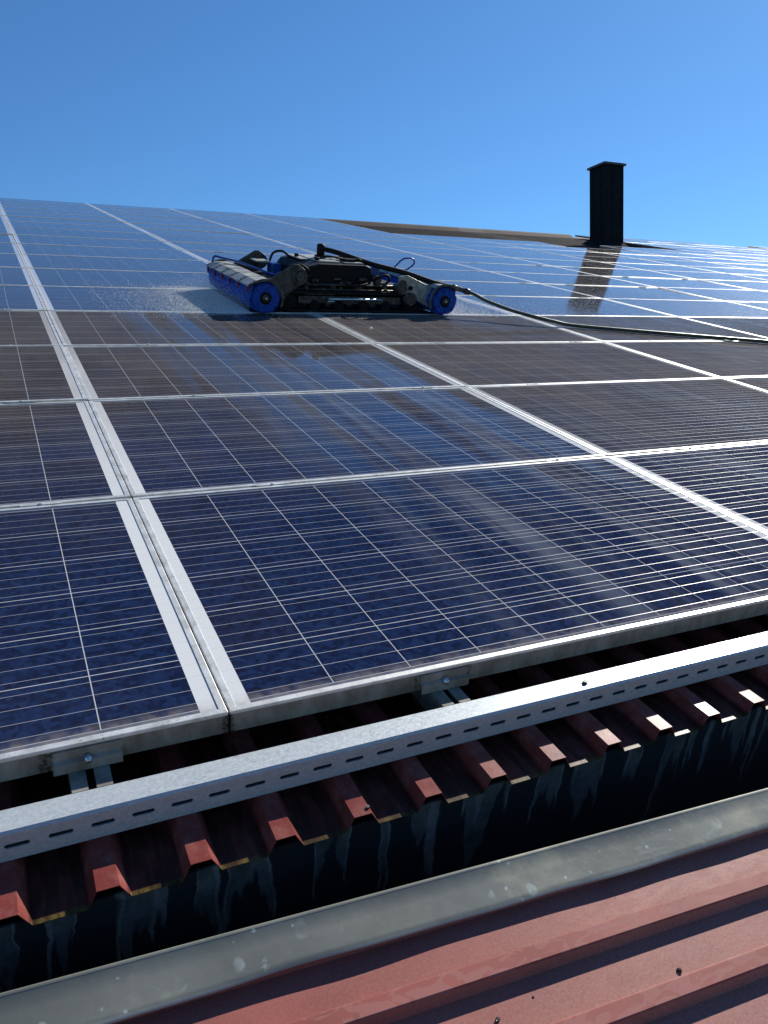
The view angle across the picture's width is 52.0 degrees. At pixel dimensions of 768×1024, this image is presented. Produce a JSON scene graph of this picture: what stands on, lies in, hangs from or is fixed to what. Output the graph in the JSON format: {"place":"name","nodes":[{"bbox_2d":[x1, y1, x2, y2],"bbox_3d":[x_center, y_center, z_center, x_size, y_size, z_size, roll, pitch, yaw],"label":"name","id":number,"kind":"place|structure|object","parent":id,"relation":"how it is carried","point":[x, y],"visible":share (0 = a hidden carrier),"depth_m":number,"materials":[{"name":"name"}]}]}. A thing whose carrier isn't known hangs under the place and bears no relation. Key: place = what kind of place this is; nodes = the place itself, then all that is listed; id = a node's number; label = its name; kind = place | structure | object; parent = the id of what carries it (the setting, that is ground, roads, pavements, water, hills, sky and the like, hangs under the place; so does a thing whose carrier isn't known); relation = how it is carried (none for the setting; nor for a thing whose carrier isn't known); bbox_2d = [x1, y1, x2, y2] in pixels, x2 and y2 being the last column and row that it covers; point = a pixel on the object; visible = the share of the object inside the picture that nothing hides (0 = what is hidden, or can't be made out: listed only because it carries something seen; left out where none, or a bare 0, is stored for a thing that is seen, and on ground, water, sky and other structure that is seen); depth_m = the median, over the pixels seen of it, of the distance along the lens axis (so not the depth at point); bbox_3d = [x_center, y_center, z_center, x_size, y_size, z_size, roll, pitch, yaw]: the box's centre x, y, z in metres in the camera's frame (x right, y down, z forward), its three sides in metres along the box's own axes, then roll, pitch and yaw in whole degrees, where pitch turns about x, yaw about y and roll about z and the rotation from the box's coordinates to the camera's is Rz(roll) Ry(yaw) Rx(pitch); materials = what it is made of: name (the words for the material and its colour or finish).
{"place":"outdoors","nodes":[
{"label":"outdoors","id":0,"kind":"place"},
{"bbox_2d":[0,0,767,247],"label":"sky","id":1,"kind":"structure","parent":0,"point":[479,114],"materials":[{"name":"blue"}]},
{"label":"ground","id":2,"kind":"structure","parent":0,"visible":0},
{"bbox_2d":[0,218,767,925],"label":"farm hall","id":3,"kind":"structure","parent":2,"relation":"on","point":[56,884],"depth_m":1.39,"materials":[{"name":"red paint"}]},
{"bbox_2d":[68,765,112,793],"bbox_3d":[-4.096,-2.785,8.208,0.060,0.050,17.051,-6,25,-25],"label":"mounting rail","id":4,"kind":"object","parent":3,"relation":"attached to","point":[90,779],"visible":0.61,"depth_m":1.23,"materials":[{"name":"metal"}]},
{"bbox_2d":[0,253,26,267],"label":"solar panel","id":5,"kind":"object","parent":4,"relation":"on","point":[11,260],"visible":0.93,"depth_m":6.60,"materials":[{"name":"glass"}]},
{"bbox_2d":[0,267,35,285],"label":"solar panel","id":6,"kind":"object","parent":4,"relation":"on","point":[14,276],"visible":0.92,"depth_m":5.77,"materials":[{"name":"glass"}]},
{"bbox_2d":[0,285,46,310],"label":"solar panel","id":7,"kind":"object","parent":4,"relation":"on","point":[20,298],"visible":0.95,"depth_m":4.92,"materials":[{"name":"glass"}]},
{"bbox_2d":[0,310,61,344],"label":"solar panel","id":8,"kind":"object","parent":4,"relation":"on","point":[27,328],"visible":0.85,"depth_m":4.11,"materials":[{"name":"glass"}]},
{"bbox_2d":[0,345,86,403],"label":"solar panel","id":9,"kind":"object","parent":4,"relation":"on","point":[36,373],"visible":0.95,"depth_m":3.23,"materials":[{"name":"glass"}]},
{"bbox_2d":[0,401,130,508],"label":"solar panel","id":10,"kind":"object","parent":4,"relation":"on","point":[52,453],"visible":0.93,"depth_m":2.38,"materials":[{"name":"glass"}]},
{"bbox_2d":[0,498,227,781],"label":"solar panel","id":11,"kind":"object","parent":4,"relation":"on","point":[102,662],"visible":1,"depth_m":1.47,"materials":[{"name":"glass"}]},
{"bbox_2d":[93,206,188,214],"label":"solar panel","id":12,"kind":"object","parent":3,"relation":"on","point":[138,210],"visible":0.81,"depth_m":15.18,"materials":[{"name":"glass"}]},
{"bbox_2d":[101,210,201,218],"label":"solar panel","id":13,"kind":"object","parent":3,"relation":"on","point":[149,214],"visible":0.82,"depth_m":14.34,"materials":[{"name":"glass"}]},
{"bbox_2d":[108,213,213,222],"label":"solar panel","id":14,"kind":"object","parent":3,"relation":"on","point":[157,218],"visible":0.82,"depth_m":13.54,"materials":[{"name":"glass"}]},
{"bbox_2d":[118,218,231,227],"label":"solar panel","id":15,"kind":"object","parent":3,"relation":"on","point":[166,222],"visible":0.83,"depth_m":12.68,"materials":[{"name":"glass"}]},
{"bbox_2d":[126,222,250,233],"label":"solar panel","id":16,"kind":"object","parent":3,"relation":"on","point":[183,227],"visible":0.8,"depth_m":11.84,"materials":[{"name":"glass"}]},
{"bbox_2d":[139,228,269,239],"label":"solar panel","id":17,"kind":"object","parent":3,"relation":"on","point":[198,233],"visible":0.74,"depth_m":11.07,"materials":[{"name":"glass"}]},
{"bbox_2d":[151,234,295,247],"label":"solar panel","id":18,"kind":"object","parent":3,"relation":"on","point":[212,240],"visible":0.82,"depth_m":10.20,"materials":[{"name":"glass"}]},
{"bbox_2d":[182,212,270,219],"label":"solar panel","id":19,"kind":"object","parent":3,"relation":"on","point":[222,215],"visible":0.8,"depth_m":15.89,"materials":[{"name":"glass"}]},
{"bbox_2d":[186,251,284,261],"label":"solar panel","id":20,"kind":"object","parent":3,"relation":"on","point":[205,256],"visible":0.16,"depth_m":8.53,"materials":[{"name":"glass"}]},
{"bbox_2d":[192,215,287,223],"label":"solar panel","id":21,"kind":"object","parent":3,"relation":"on","point":[238,219],"visible":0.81,"depth_m":15.10,"materials":[{"name":"glass"}]},
{"bbox_2d":[167,242,315,254],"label":"solar panel","id":22,"kind":"object","parent":3,"relation":"on","point":[219,248],"visible":0.54,"depth_m":9.39,"materials":[{"name":"glass"}]},
{"bbox_2d":[204,219,308,228],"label":"solar panel","id":23,"kind":"object","parent":3,"relation":"on","point":[253,223],"visible":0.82,"depth_m":14.25,"materials":[{"name":"glass"}]},
{"bbox_2d":[218,223,324,232],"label":"solar panel","id":24,"kind":"object","parent":3,"relation":"on","point":[240,226],"visible":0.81,"depth_m":13.43,"materials":[{"name":"glass"}]},
{"bbox_2d":[234,228,350,238],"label":"solar panel","id":25,"kind":"object","parent":3,"relation":"on","point":[292,233],"visible":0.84,"depth_m":12.58,"materials":[{"name":"glass"}]},
{"bbox_2d":[253,234,378,245],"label":"solar panel","id":26,"kind":"object","parent":3,"relation":"on","point":[309,239],"visible":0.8,"depth_m":11.75,"materials":[{"name":"glass"}]},
{"bbox_2d":[275,220,367,228],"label":"solar panel","id":27,"kind":"object","parent":3,"relation":"on","point":[319,224],"visible":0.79,"depth_m":15.77,"materials":[{"name":"glass"}]},
{"bbox_2d":[274,240,408,252],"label":"solar panel","id":28,"kind":"object","parent":3,"relation":"on","point":[296,244],"visible":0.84,"depth_m":10.96,"materials":[{"name":"glass"}]},
{"bbox_2d":[297,225,387,232],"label":"solar panel","id":29,"kind":"object","parent":3,"relation":"on","point":[338,228],"visible":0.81,"depth_m":14.97,"materials":[{"name":"glass"}]},
{"bbox_2d":[313,229,412,237],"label":"solar panel","id":30,"kind":"object","parent":3,"relation":"on","point":[361,233],"visible":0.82,"depth_m":14.11,"materials":[{"name":"glass"}]},
{"bbox_2d":[297,247,441,260],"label":"solar panel","id":31,"kind":"object","parent":3,"relation":"on","point":[379,254],"visible":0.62,"depth_m":10.18,"materials":[{"name":"glass"}]},
{"bbox_2d":[0,631,767,862],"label":"slotted rail","id":32,"kind":"object","parent":3,"relation":"on","point":[46,825],"visible":1,"depth_m":1.34,"materials":[{"name":"metal"}]},
{"bbox_2d":[334,234,440,243],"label":"solar panel","id":33,"kind":"object","parent":3,"relation":"on","point":[379,238],"visible":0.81,"depth_m":13.29,"materials":[{"name":"glass"}]},
{"bbox_2d":[296,297,513,314],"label":"solar panel","id":34,"kind":"object","parent":3,"relation":"on","point":[416,310],"visible":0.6,"depth_m":5.92,"materials":[{"name":"glass"}]},
{"bbox_2d":[354,239,470,249],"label":"solar panel","id":35,"kind":"object","parent":3,"relation":"on","point":[409,244],"visible":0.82,"depth_m":12.47,"materials":[{"name":"glass"}]},
{"bbox_2d":[363,258,485,270],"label":"solar panel","id":36,"kind":"object","parent":3,"relation":"on","point":[437,265],"visible":0.53,"depth_m":9.37,"materials":[{"name":"glass"}]},
{"bbox_2d":[411,687,470,710],"bbox_3d":[-3.513,-2.848,8.482,0.060,0.050,17.051,-6,25,-25],"label":"mounting rail","id":37,"kind":"object","parent":3,"relation":"attached to","point":[442,698],"visible":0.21,"depth_m":1.51,"materials":[{"name":"metal"}]},
{"bbox_2d":[0,198,90,205],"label":"solar panel","id":38,"kind":"object","parent":37,"relation":"on","point":[42,201],"visible":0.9,"depth_m":15.32,"materials":[{"name":"glass"}]},
{"bbox_2d":[0,200,96,208],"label":"solar panel","id":39,"kind":"object","parent":37,"relation":"on","point":[43,204],"visible":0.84,"depth_m":14.48,"materials":[{"name":"glass"}]},
{"bbox_2d":[0,203,105,212],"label":"solar panel","id":40,"kind":"object","parent":37,"relation":"on","point":[50,208],"visible":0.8,"depth_m":13.64,"materials":[{"name":"glass"}]},
{"bbox_2d":[0,207,113,216],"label":"solar panel","id":41,"kind":"object","parent":37,"relation":"on","point":[55,211],"visible":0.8,"depth_m":12.81,"materials":[{"name":"glass"}]},
{"bbox_2d":[2,211,123,221],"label":"solar panel","id":42,"kind":"object","parent":37,"relation":"on","point":[57,216],"visible":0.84,"depth_m":11.96,"materials":[{"name":"glass"}]},
{"bbox_2d":[4,216,133,226],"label":"solar panel","id":43,"kind":"object","parent":37,"relation":"on","point":[61,221],"visible":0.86,"depth_m":11.16,"materials":[{"name":"glass"}]},
{"bbox_2d":[6,221,148,233],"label":"solar panel","id":44,"kind":"object","parent":37,"relation":"on","point":[73,226],"visible":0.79,"depth_m":10.34,"materials":[{"name":"glass"}]},
{"bbox_2d":[9,226,164,241],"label":"solar panel","id":45,"kind":"object","parent":37,"relation":"on","point":[79,233],"visible":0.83,"depth_m":9.50,"materials":[{"name":"glass"}]},
{"bbox_2d":[13,234,180,249],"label":"solar panel","id":46,"kind":"object","parent":37,"relation":"on","point":[58,240],"visible":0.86,"depth_m":8.68,"materials":[{"name":"glass"}]},
{"bbox_2d":[17,243,204,260],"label":"solar panel","id":47,"kind":"object","parent":37,"relation":"on","point":[62,250],"visible":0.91,"depth_m":7.84,"materials":[{"name":"glass"}]},
{"bbox_2d":[22,254,209,272],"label":"solar panel","id":48,"kind":"object","parent":37,"relation":"on","point":[100,263],"visible":0.66,"depth_m":6.99,"materials":[{"name":"glass"}]},
{"bbox_2d":[28,268,217,289],"bbox_3d":[-1.875,-1.822,6.223,1.667,0.047,1.006,-6,25,-25],"label":"solar panel","id":49,"kind":"object","parent":37,"relation":"on","point":[74,277],"visible":0.47,"depth_m":6.13,"materials":[{"name":"glass"}]},
{"bbox_2d":[36,286,311,312],"bbox_3d":[-1.445,-1.440,5.397,1.667,0.048,1.006,-6,25,-25],"label":"solar panel","id":50,"kind":"object","parent":37,"relation":"on","point":[53,298],"visible":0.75,"depth_m":5.21,"materials":[{"name":"glass"}]},
{"bbox_2d":[65,266,561,318],"bbox_3d":[-0.353,-1.700,5.922,3.894,0.219,2.005,-6,25,-25],"label":"water spray","id":51,"kind":"object","parent":50,"relation":"on","point":[213,296],"visible":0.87,"depth_m":5.43,"materials":[{"name":"white liquid"}]},
{"bbox_2d":[47,311,373,345],"bbox_3d":[-1.014,-1.057,4.571,1.667,0.048,1.006,-6,25,-25],"label":"solar panel","id":52,"kind":"object","parent":37,"relation":"on","point":[91,328],"visible":0.89,"depth_m":4.49,"materials":[{"name":"glass"}]},
{"bbox_2d":[63,343,464,400],"bbox_3d":[-0.583,-0.676,3.745,1.667,0.049,1.006,-6,25,-25],"label":"solar panel","id":53,"kind":"object","parent":37,"relation":"on","point":[131,372],"visible":0.88,"depth_m":3.65,"materials":[{"name":"glass"}]},
{"bbox_2d":[88,387,606,500],"bbox_3d":[-0.152,-0.295,2.919,1.667,0.047,1.006,-6,25,-25],"label":"solar panel","id":54,"kind":"object","parent":37,"relation":"on","point":[165,446],"visible":0.88,"depth_m":2.80,"materials":[{"name":"glass"}]},
{"bbox_2d":[133,456,767,731],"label":"solar panel","id":55,"kind":"object","parent":37,"relation":"on","point":[299,599],"visible":0.95,"depth_m":1.88,"materials":[{"name":"glass"}]},
{"bbox_2d":[393,233,493,242],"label":"solar panel","id":56,"kind":"object","parent":3,"relation":"on","point":[442,238],"visible":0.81,"depth_m":14.84,"materials":[{"name":"glass"}]},
{"bbox_2d":[384,246,510,257],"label":"solar panel","id":57,"kind":"object","parent":3,"relation":"on","point":[442,251],"visible":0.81,"depth_m":11.63,"materials":[{"name":"glass"}]},
{"bbox_2d":[314,313,601,343],"bbox_3d":[0.489,-1.221,5.280,1.667,0.049,1.006,-6,25,-25],"label":"solar panel","id":58,"kind":"object","parent":3,"relation":"on","point":[485,329],"visible":0.9,"depth_m":5.20,"materials":[{"name":"glass"}]},
{"bbox_2d":[206,243,459,314],"bbox_3d":[-0.350,-1.765,5.825,1.684,0.415,1.160,-6,25,-25],"label":"cleaning robot","id":59,"kind":"object","parent":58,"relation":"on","point":[287,281],"visible":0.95,"depth_m":5.53,"materials":[{"name":"black plastic"}]},
{"bbox_2d":[325,247,767,342],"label":"water hose","id":60,"kind":"object","parent":59,"relation":"attached to","point":[466,291],"visible":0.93,"depth_m":5.68,"materials":[{"name":"black rubber"}]},
{"bbox_2d":[399,268,539,283],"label":"solar panel","id":61,"kind":"object","parent":3,"relation":"on","point":[460,275],"visible":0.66,"depth_m":8.52,"materials":[{"name":"glass"}]},
{"bbox_2d":[417,238,525,248],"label":"solar panel","id":62,"kind":"object","parent":3,"relation":"on","point":[471,243],"visible":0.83,"depth_m":14.01,"materials":[{"name":"glass"}]},
{"bbox_2d":[413,253,550,265],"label":"solar panel","id":63,"kind":"object","parent":3,"relation":"on","point":[477,259],"visible":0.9,"depth_m":10.80,"materials":[{"name":"glass"}]},
{"bbox_2d":[445,244,557,254],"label":"solar panel","id":64,"kind":"object","parent":3,"relation":"on","point":[500,249],"visible":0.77,"depth_m":13.20,"materials":[{"name":"glass"}]},
{"bbox_2d":[439,281,598,297],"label":"solar panel","id":65,"kind":"object","parent":3,"relation":"on","point":[496,289],"visible":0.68,"depth_m":7.68,"materials":[{"name":"glass"}]},
{"bbox_2d":[473,238,564,246],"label":"solar panel","id":66,"kind":"object","parent":3,"relation":"on","point":[517,242],"visible":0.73,"depth_m":15.53,"materials":[{"name":"glass"}]},
{"bbox_2d":[452,262,597,275],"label":"solar panel","id":67,"kind":"object","parent":3,"relation":"on","point":[491,267],"visible":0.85,"depth_m":9.99,"materials":[{"name":"glass"}]},
{"bbox_2d":[476,250,596,261],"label":"solar panel","id":68,"kind":"object","parent":3,"relation":"on","point":[534,256],"visible":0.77,"depth_m":12.36,"materials":[{"name":"glass"}]},
{"bbox_2d":[378,342,719,386],"bbox_3d":[0.920,-0.838,4.454,1.667,0.048,1.006,-6,25,-25],"label":"solar panel","id":69,"kind":"object","parent":3,"relation":"on","point":[482,364],"visible":0.85,"depth_m":4.38,"materials":[{"name":"glass"}]},
{"bbox_2d":[499,243,599,252],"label":"solar panel","id":70,"kind":"object","parent":3,"relation":"on","point":[546,247],"visible":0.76,"depth_m":14.72,"materials":[{"name":"glass"}]},
{"bbox_2d":[455,295,676,316],"bbox_3d":[1.562,-1.766,6.814,1.667,0.048,1.006,-6,25,-25],"label":"solar panel","id":71,"kind":"object","parent":3,"relation":"on","point":[541,306],"visible":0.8,"depth_m":6.79,"materials":[{"name":"glass"}]},
{"bbox_2d":[494,272,656,287],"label":"solar panel","id":72,"kind":"object","parent":3,"relation":"on","point":[563,279],"visible":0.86,"depth_m":9.14,"materials":[{"name":"glass"}]},
{"bbox_2d":[516,258,641,269],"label":"solar panel","id":73,"kind":"object","parent":3,"relation":"on","point":[569,263],"visible":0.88,"depth_m":11.53,"materials":[{"name":"glass"}]},
{"bbox_2d":[526,248,635,258],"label":"solar panel","id":74,"kind":"object","parent":3,"relation":"on","point":[577,253],"visible":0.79,"depth_m":13.89,"materials":[{"name":"glass"}]},
{"bbox_2d":[581,161,628,246],"bbox_3d":[5.231,-6.954,18.503,0.880,2.275,0.800,-6,9,-25],"label":"chimney","id":75,"kind":"object","parent":3,"relation":"on","point":[606,199],"visible":0.91,"depth_m":18.28,"materials":[{"name":"black metal"}]},
{"bbox_2d":[569,247,662,255],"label":"solar panel","id":76,"kind":"object","parent":3,"relation":"on","point":[616,251],"visible":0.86,"depth_m":15.42,"materials":[{"name":"glass"}]},
{"bbox_2d":[467,378,767,455],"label":"solar panel","id":77,"kind":"object","parent":3,"relation":"on","point":[624,418],"visible":0.87,"depth_m":3.51,"materials":[{"name":"glass"}]},
{"bbox_2d":[565,255,677,265],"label":"solar panel","id":78,"kind":"object","parent":3,"relation":"on","point":[617,260],"visible":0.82,"depth_m":13.06,"materials":[{"name":"glass"}]},
{"bbox_2d":[554,266,696,279],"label":"solar panel","id":79,"kind":"object","parent":3,"relation":"on","point":[623,273],"visible":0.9,"depth_m":10.67,"materials":[{"name":"glass"}]},
{"bbox_2d":[544,284,720,300],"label":"solar panel","id":80,"kind":"object","parent":3,"relation":"on","point":[606,292],"visible":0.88,"depth_m":8.34,"materials":[{"name":"glass"}]},
{"bbox_2d":[519,315,767,341],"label":"solar panel","id":81,"kind":"object","parent":3,"relation":"on","point":[636,321],"visible":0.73,"depth_m":6.00,"materials":[{"name":"glass"}]},
{"bbox_2d":[600,245,688,253],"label":"solar panel","id":82,"kind":"object","parent":3,"relation":"on","point":[633,249],"visible":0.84,"depth_m":16.91,"materials":[{"name":"glass"}]},
{"bbox_2d":[605,253,700,261],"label":"solar panel","id":83,"kind":"object","parent":3,"relation":"on","point":[650,257],"visible":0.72,"depth_m":14.62,"materials":[{"name":"glass"}]},
{"bbox_2d":[603,262,721,272],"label":"solar panel","id":84,"kind":"object","parent":3,"relation":"on","point":[661,267],"visible":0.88,"depth_m":12.25,"materials":[{"name":"glass"}]},
{"bbox_2d":[632,250,721,258],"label":"solar panel","id":85,"kind":"object","parent":3,"relation":"on","point":[678,254],"visible":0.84,"depth_m":16.13,"materials":[{"name":"glass"}]},
{"bbox_2d":[604,276,752,289],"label":"solar panel","id":86,"kind":"object","parent":3,"relation":"on","point":[671,283],"visible":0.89,"depth_m":9.87,"materials":[{"name":"glass"}]},
{"bbox_2d":[602,298,767,317],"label":"solar panel","id":87,"kind":"object","parent":3,"relation":"on","point":[692,308],"visible":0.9,"depth_m":7.47,"materials":[{"name":"glass"}]},
{"bbox_2d":[604,341,767,377],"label":"solar panel","id":88,"kind":"object","parent":3,"relation":"on","point":[729,359],"visible":0.82,"depth_m":5.06,"materials":[{"name":"glass"}]},
{"bbox_2d":[273,282,767,344],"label":"water droplets","id":89,"kind":"object","parent":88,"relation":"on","point":[601,314],"visible":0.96,"depth_m":6.49},
{"bbox_2d":[609,443,767,532],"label":"solar panel","id":90,"kind":"object","parent":3,"relation":"on","point":[732,481],"visible":0.74,"depth_m":2.75,"materials":[{"name":"glass"}]},
{"bbox_2d":[643,259,746,268],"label":"solar panel","id":91,"kind":"object","parent":3,"relation":"on","point":[690,263],"visible":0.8,"depth_m":13.77,"materials":[{"name":"glass"}]},
{"bbox_2d":[648,270,767,281],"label":"solar panel","id":92,"kind":"object","parent":3,"relation":"on","point":[712,276],"visible":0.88,"depth_m":11.40,"materials":[{"name":"glass"}]},
{"bbox_2d":[658,287,767,301],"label":"solar panel","id":93,"kind":"object","parent":3,"relation":"on","point":[751,296],"visible":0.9,"depth_m":9.01,"materials":[{"name":"glass"}]},
{"bbox_2d":[668,256,763,264],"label":"solar panel","id":94,"kind":"object","parent":3,"relation":"on","point":[716,260],"visible":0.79,"depth_m":15.30,"materials":[{"name":"glass"}]},
{"bbox_2d":[680,265,767,274],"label":"solar panel","id":95,"kind":"object","parent":3,"relation":"on","point":[738,271],"visible":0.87,"depth_m":12.94,"materials":[{"name":"glass"}]},
{"bbox_2d":[682,317,767,337],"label":"solar panel","id":96,"kind":"object","parent":3,"relation":"on","point":[762,332],"visible":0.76,"depth_m":6.65,"materials":[{"name":"glass"}]},
{"bbox_2d":[698,279,767,290],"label":"solar panel","id":97,"kind":"object","parent":3,"relation":"on","point":[760,286],"visible":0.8,"depth_m":10.52,"materials":[{"name":"glass"}]},
{"bbox_2d":[725,376,767,391],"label":"solar panel","id":98,"kind":"object","parent":3,"relation":"on","point":[761,383],"visible":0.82,"depth_m":4.36,"materials":[{"name":"glass"}]},
{"bbox_2d":[112,828,767,1023],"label":"annex building","id":99,"kind":"structure","parent":2,"relation":"on","point":[619,949],"depth_m":1.12,"materials":[{"name":"red metal"}]},
{"bbox_2d":[0,706,767,992],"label":"box gutter","id":100,"kind":"object","parent":99,"relation":"on","point":[710,761],"depth_m":1.36,"materials":[{"name":"metal"}]},
{"bbox_2d":[0,788,767,1023],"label":"edge flashing","id":101,"kind":"object","parent":100,"relation":"attached to","point":[111,993],"visible":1,"depth_m":1.14,"materials":[{"name":"metal"}]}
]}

